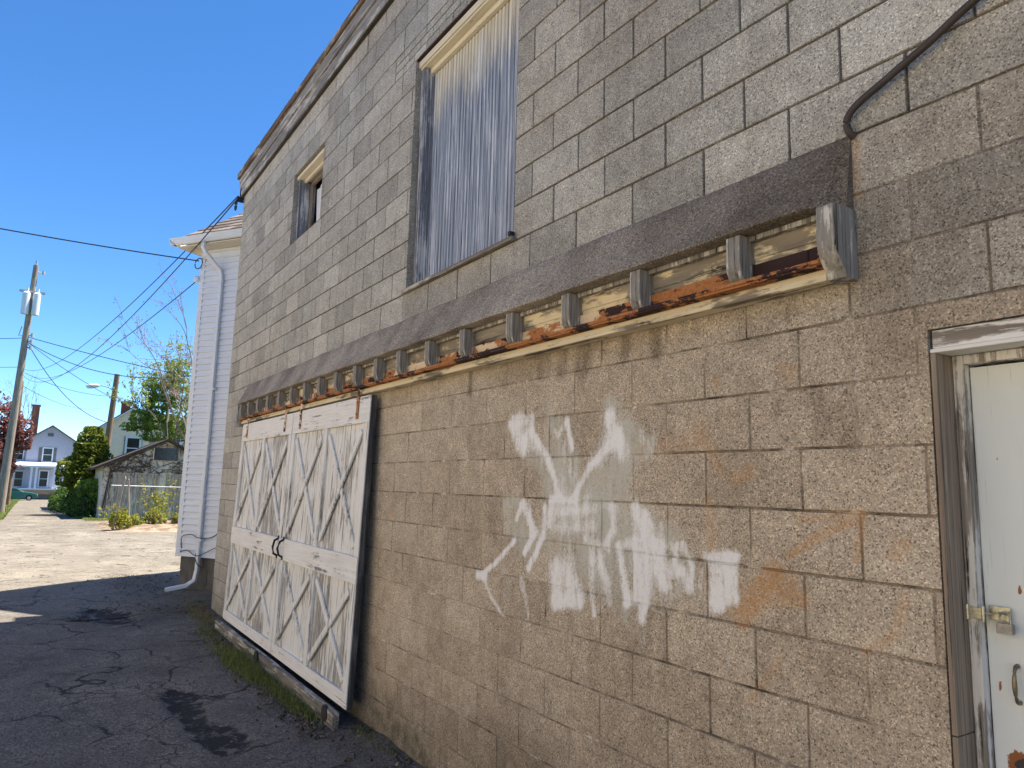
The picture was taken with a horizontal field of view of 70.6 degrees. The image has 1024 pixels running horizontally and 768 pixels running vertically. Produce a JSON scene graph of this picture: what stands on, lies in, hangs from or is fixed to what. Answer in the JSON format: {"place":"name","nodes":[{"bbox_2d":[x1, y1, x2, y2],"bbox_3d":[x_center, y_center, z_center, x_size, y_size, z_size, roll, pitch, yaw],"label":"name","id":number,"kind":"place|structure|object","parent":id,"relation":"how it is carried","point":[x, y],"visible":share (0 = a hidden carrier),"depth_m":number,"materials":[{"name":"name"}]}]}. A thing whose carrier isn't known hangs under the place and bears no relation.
{"place":"outdoors","nodes":[
{"label":"outdoors","id":0,"kind":"place"},
{"bbox_2d":[0,373,40,460],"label":"bare tree","id":1,"kind":"object","parent":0,"point":[30,415],"visible":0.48,"depth_m":73.96,"materials":[{"name":"red plant"}]},
{"bbox_2d":[12,404,75,499],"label":"lavender house","id":2,"kind":"structure","parent":0,"point":[51,446],"depth_m":88.84,"materials":[{"name":"purple wood"}]},
{"bbox_2d":[12,470,23,487],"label":"window","id":3,"kind":"structure","parent":2,"relation":"in","point":[18,476],"depth_m":87.99,"materials":[{"name":"white glass"}]},
{"bbox_2d":[16,450,24,460],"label":"window","id":4,"kind":"structure","parent":2,"relation":"in","point":[20,457],"depth_m":88.36,"materials":[{"name":"white glass"}]},
{"bbox_2d":[37,470,48,487],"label":"window","id":5,"kind":"structure","parent":2,"relation":"in","point":[43,477],"depth_m":88.80,"materials":[{"name":"white glass"}]},
{"bbox_2d":[41,447,53,461],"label":"window","id":6,"kind":"structure","parent":2,"relation":"in","point":[47,453],"depth_m":89.29,"materials":[{"name":"white glass"}]},
{"bbox_2d":[98,401,183,458],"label":"cream house","id":7,"kind":"structure","parent":0,"point":[123,441],"depth_m":50.84,"materials":[{"name":"beige wood"}]},
{"bbox_2d":[124,436,141,453],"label":"window","id":8,"kind":"structure","parent":7,"relation":"in","point":[131,443],"depth_m":51.01,"materials":[{"name":"white glass"}]},
{"bbox_2d":[0,0,357,477],"label":"sky","id":9,"kind":"structure","parent":0,"point":[133,125],"materials":[{"name":"blue"}]},
{"bbox_2d":[0,500,424,767],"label":"alley","id":10,"kind":"structure","parent":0,"point":[101,685],"depth_m":6.20,"materials":[{"name":"grey asphalt"}]},
{"bbox_2d":[91,520,177,531],"bbox_3d":[-13.960,5.794,29.942,6.000,0.373,8.800,7,-10,-33],"label":"earth bed","id":11,"kind":"object","parent":10,"relation":"on","point":[142,527],"visible":0.16,"depth_m":26.43,"materials":[{"name":"beige soil"}]},
{"bbox_2d":[98,503,132,529],"bbox_3d":[-14.400,4.792,26.193,1.211,1.084,0.861,7,-10,-33],"label":"shrub","id":12,"kind":"object","parent":11,"relation":"on","point":[122,518],"visible":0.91,"depth_m":26.09,"materials":[{"name":"green plant"}]},
{"bbox_2d":[124,511,146,526],"bbox_3d":[-14.149,5.136,27.086,0.758,0.696,0.882,0,-8,10],"label":"shrub","id":13,"kind":"object","parent":11,"relation":"on","point":[138,521],"visible":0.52,"depth_m":26.99,"materials":[{"name":"green plant"}]},
{"bbox_2d":[97,258,193,439],"bbox_3d":[-13.830,0.281,30.235,9.973,11.431,7.288,-1,-9,18],"label":"redbud tree","id":14,"kind":"object","parent":11,"relation":"on","point":[174,390],"visible":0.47,"depth_m":29.91,"materials":[{"name":"brown plant"}]},
{"bbox_2d":[111,476,180,529],"bbox_3d":[-12.376,4.568,27.369,4.994,2.024,0.587,8,-10,-37],"label":"wire fence","id":15,"kind":"object","parent":11,"relation":"on","point":[120,496],"visible":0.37,"depth_m":26.43,"materials":[{"name":"grey metal"}]},
{"bbox_2d":[141,501,172,523],"bbox_3d":[-13.642,5.048,27.810,1.028,1.101,1.134,4,-8,-16],"label":"shrub","id":16,"kind":"object","parent":11,"relation":"on","point":[153,515],"visible":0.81,"depth_m":27.61,"materials":[{"name":"green plant"}]},
{"bbox_2d":[136,473,179,522],"bbox_3d":[-13.737,4.608,28.624,2.374,2.215,1.950,9,-11,-43],"label":"shrub","id":17,"kind":"object","parent":11,"relation":"on","point":[156,498],"visible":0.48,"depth_m":28.36,"materials":[{"name":"green plant"}]},
{"bbox_2d":[169,512,178,523],"bbox_3d":[-13.063,5.304,28.393,0.809,0.793,0.762,-5,-10,38],"label":"shrub","id":18,"kind":"object","parent":11,"relation":"on","point":[173,518],"visible":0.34,"depth_m":28.15,"materials":[{"name":"green plant"}]},
{"bbox_2d":[169,589,220,630],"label":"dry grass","id":19,"kind":"structure","parent":10,"relation":"on","point":[201,614],"depth_m":9.16,"materials":[{"name":"green plant"}]},
{"bbox_2d":[57,573,412,767],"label":"litter","id":20,"kind":"object","parent":10,"relation":"on","point":[347,759],"visible":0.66,"depth_m":5.92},
{"bbox_2d":[188,613,416,767],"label":"weeds","id":21,"kind":"object","parent":10,"relation":"on","point":[234,658],"visible":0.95,"depth_m":6.14,"materials":[{"name":"green plant"}]},
{"bbox_3d":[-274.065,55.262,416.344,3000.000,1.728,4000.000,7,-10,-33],"label":"ground","id":22,"kind":"structure","parent":0,"visible":0},
{"bbox_2d":[6,381,23,505],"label":"utility pole","id":23,"kind":"object","parent":22,"relation":"on","point":[8,497],"visible":0.39,"depth_m":57.91,"materials":[{"name":"brown wood"}]},
{"bbox_2d":[0,391,33,472],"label":"red maple","id":24,"kind":"object","parent":22,"relation":"on","point":[21,442],"visible":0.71,"depth_m":57.69,"materials":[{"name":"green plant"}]},
{"bbox_2d":[0,260,44,512],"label":"utility pole","id":25,"kind":"object","parent":22,"relation":"on","point":[30,302],"visible":0.99,"depth_m":42.14,"materials":[{"name":"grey wood"}]},
{"bbox_2d":[28,344,105,421],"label":"power line","id":26,"kind":"object","parent":25,"relation":"attached to","point":[60,390],"visible":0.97,"depth_m":44.88,"materials":[{"name":"black rubber"}]},
{"bbox_2d":[29,337,189,376],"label":"power line","id":27,"kind":"object","parent":25,"relation":"attached to","point":[105,357],"visible":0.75,"depth_m":41.67,"materials":[{"name":"black rubber"}]},
{"bbox_2d":[28,342,190,377],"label":"power line","id":28,"kind":"object","parent":25,"relation":"attached to","point":[104,372],"visible":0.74,"depth_m":41.52,"materials":[{"name":"black rubber"}]},
{"bbox_2d":[22,199,236,381],"bbox_3d":[-16.546,-1.365,26.553,0.017,2.650,41.396,8,-10,-37],"label":"power line","id":29,"kind":"object","parent":25,"relation":"attached to","point":[158,288],"visible":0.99,"depth_m":13.39,"materials":[{"name":"black rubber"}]},
{"bbox_2d":[25,197,236,370],"bbox_3d":[-16.451,-1.714,26.600,0.017,2.402,41.287,8,-10,-37],"label":"power line","id":30,"kind":"object","parent":25,"relation":"attached to","point":[150,285],"visible":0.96,"depth_m":14.81,"materials":[{"name":"black rubber"}]},
{"bbox_2d":[0,498,108,520],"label":"lawn","id":31,"kind":"structure","parent":22,"relation":"on","point":[14,501],"depth_m":36.45,"materials":[{"name":"green plant"}]},
{"bbox_2d":[47,486,97,517],"bbox_3d":[-26.055,7.040,42.707,1.541,2.155,15.915,7,-10,-36],"label":"hedge","id":32,"kind":"object","parent":22,"relation":"on","point":[67,502],"visible":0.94,"depth_m":38.67,"materials":[{"name":"green plant"}]},
{"bbox_2d":[55,426,113,504],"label":"conifer","id":33,"kind":"object","parent":22,"relation":"on","point":[91,446],"visible":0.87,"depth_m":40.49,"materials":[{"name":"green plant"}]},
{"bbox_2d":[74,478,98,516],"bbox_3d":[-22.253,6.031,38.262,3.738,2.128,1.273,-6,-11,44],"label":"bush","id":34,"kind":"object","parent":22,"relation":"on","point":[93,482],"visible":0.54,"depth_m":37.59,"materials":[{"name":"green plant"}]},
{"bbox_2d":[86,374,119,457],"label":"utility pole","id":35,"kind":"object","parent":22,"relation":"on","point":[110,421],"visible":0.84,"depth_m":47.88,"materials":[{"name":"brown wood"}]},
{"bbox_2d":[26,373,102,395],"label":"power line","id":36,"kind":"object","parent":35,"relation":"attached to","point":[65,388],"visible":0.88,"depth_m":45.31,"materials":[{"name":"black metal"}]},
{"bbox_2d":[30,344,107,395],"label":"power line","id":37,"kind":"object","parent":35,"relation":"attached to","point":[66,370],"visible":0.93,"depth_m":45.07,"materials":[{"name":"black rubber"}]},
{"bbox_2d":[86,439,184,519],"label":"shed","id":38,"kind":"structure","parent":22,"relation":"on","point":[156,463],"depth_m":36.94,"materials":[{"name":"paint"}]},
{"bbox_2d":[104,472,159,518],"bbox_3d":[-19.214,5.692,36.582,2.340,2.358,0.080,7,-10,-33],"label":"garage door","id":39,"kind":"structure","parent":38,"relation":"in","point":[153,479],"depth_m":36.60,"materials":[{"name":"grey wood"}]},
{"bbox_2d":[164,474,181,518],"bbox_3d":[-16.989,5.954,38.025,2.350,2.358,0.080,7,-10,-33],"label":"garage door","id":40,"kind":"structure","parent":38,"relation":"in","point":[178,477],"depth_m":37.61,"materials":[{"name":"grey wood"}]},
{"bbox_2d":[106,333,192,442],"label":"budding tree","id":41,"kind":"object","parent":22,"relation":"on","point":[135,394],"visible":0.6,"depth_m":42.03,"materials":[{"name":"green plant"}]},
{"bbox_2d":[119,359,190,446],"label":"leafy tree","id":42,"kind":"object","parent":22,"relation":"on","point":[146,417],"visible":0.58,"depth_m":42.09,"materials":[{"name":"green plant"}]},
{"bbox_2d":[165,213,242,591],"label":"clapboard house","id":43,"kind":"structure","parent":22,"relation":"on","point":[217,249],"depth_m":11.53,"materials":[{"name":"white wood"}]},
{"bbox_2d":[194,276,199,282],"bbox_3d":[-5.225,-1.739,12.008,0.112,0.110,0.110,-4,-10,36],"label":"insulator","id":44,"kind":"object","parent":43,"relation":"attached to","point":[196,279],"visible":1,"depth_m":11.97,"materials":[{"name":"white ceramic"}]},
{"bbox_2d":[30,282,195,378],"bbox_3d":[-16.971,-1.119,27.514,0.016,2.668,38.854,8,-10,-37],"label":"power line","id":45,"kind":"object","parent":44,"relation":"attached to","point":[131,332],"visible":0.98,"depth_m":16.05,"materials":[{"name":"black rubber"}]},
{"bbox_2d":[180,534,216,567],"bbox_3d":[-4.755,2.368,11.130,0.978,0.898,0.092,-2,-9,23],"label":"cable","id":46,"kind":"object","parent":43,"relation":"attached to","point":[195,555],"visible":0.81,"depth_m":11.11,"materials":[{"name":"grey rubber"}]},
{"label":"cable hook","id":47,"kind":"object","parent":43,"relation":"attached to","visible":0},
{"bbox_2d":[0,228,198,261],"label":"service cable","id":48,"kind":"object","parent":47,"relation":"attached to","point":[98,245],"visible":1,"depth_m":11.75,"materials":[{"name":"black rubber"}]},
{"bbox_2d":[211,0,1023,767],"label":"block garage","id":49,"kind":"structure","parent":22,"relation":"on","point":[625,382],"depth_m":3.07,"materials":[{"name":"concrete"}]},
{"bbox_2d":[234,196,243,210],"bbox_3d":[-3.855,-2.544,10.222,0.111,0.212,0.119,7,-10,-33],"label":"wire clamp","id":50,"kind":"object","parent":49,"relation":"attached to","point":[240,199],"visible":1,"depth_m":10.22,"materials":[{"name":"black metal"}]},
{"bbox_2d":[222,408,293,652],"bbox_3d":[-2.700,1.441,7.631,0.158,2.295,2.012,7,-10,-33],"label":"sliding door","id":51,"kind":"structure","parent":49,"relation":"in","point":[258,518],"depth_m":7.52,"materials":[{"name":"white wood"}]},
{"bbox_2d":[270,389,377,709],"bbox_3d":[-1.617,1.235,5.998,0.158,2.295,1.922,7,-10,-33],"label":"sliding door","id":52,"kind":"structure","parent":49,"relation":"in","point":[323,540],"depth_m":5.80,"materials":[{"name":"white wood"}]},
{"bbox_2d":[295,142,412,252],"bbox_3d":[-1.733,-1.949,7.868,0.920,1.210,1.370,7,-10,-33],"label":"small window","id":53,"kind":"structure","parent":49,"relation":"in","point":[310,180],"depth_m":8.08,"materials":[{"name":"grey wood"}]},
{"bbox_2d":[399,0,519,294],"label":"boarded window","id":54,"kind":"structure","parent":49,"relation":"in","point":[465,190],"depth_m":4.91,"materials":[{"name":"grey wood"}]},
{"bbox_2d":[843,0,980,139],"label":"conduit","id":55,"kind":"object","parent":49,"relation":"attached to","point":[938,33],"visible":1,"depth_m":2.20,"materials":[{"name":"black metal"}]},
{"bbox_2d":[965,362,1023,767],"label":"service door","id":56,"kind":"structure","parent":49,"relation":"in","point":[997,391],"depth_m":1.99,"materials":[{"name":"paint"}]},
{"bbox_2d":[996,611,1015,635],"bbox_3d":[1.328,0.643,1.946,0.018,0.059,0.039,7,-10,-33],"label":"padlock","id":57,"kind":"object","parent":56,"relation":"hanging from","point":[1006,628],"visible":1,"depth_m":1.94,"materials":[{"name":"metal"}]},
{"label":"street","id":58,"kind":"structure","parent":0,"visible":0},
{"bbox_2d":[11,488,37,500],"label":"parked car","id":59,"kind":"object","parent":58,"relation":"on","point":[17,493],"visible":0.74,"depth_m":80.71,"materials":[{"name":"green paint"}]}
]}

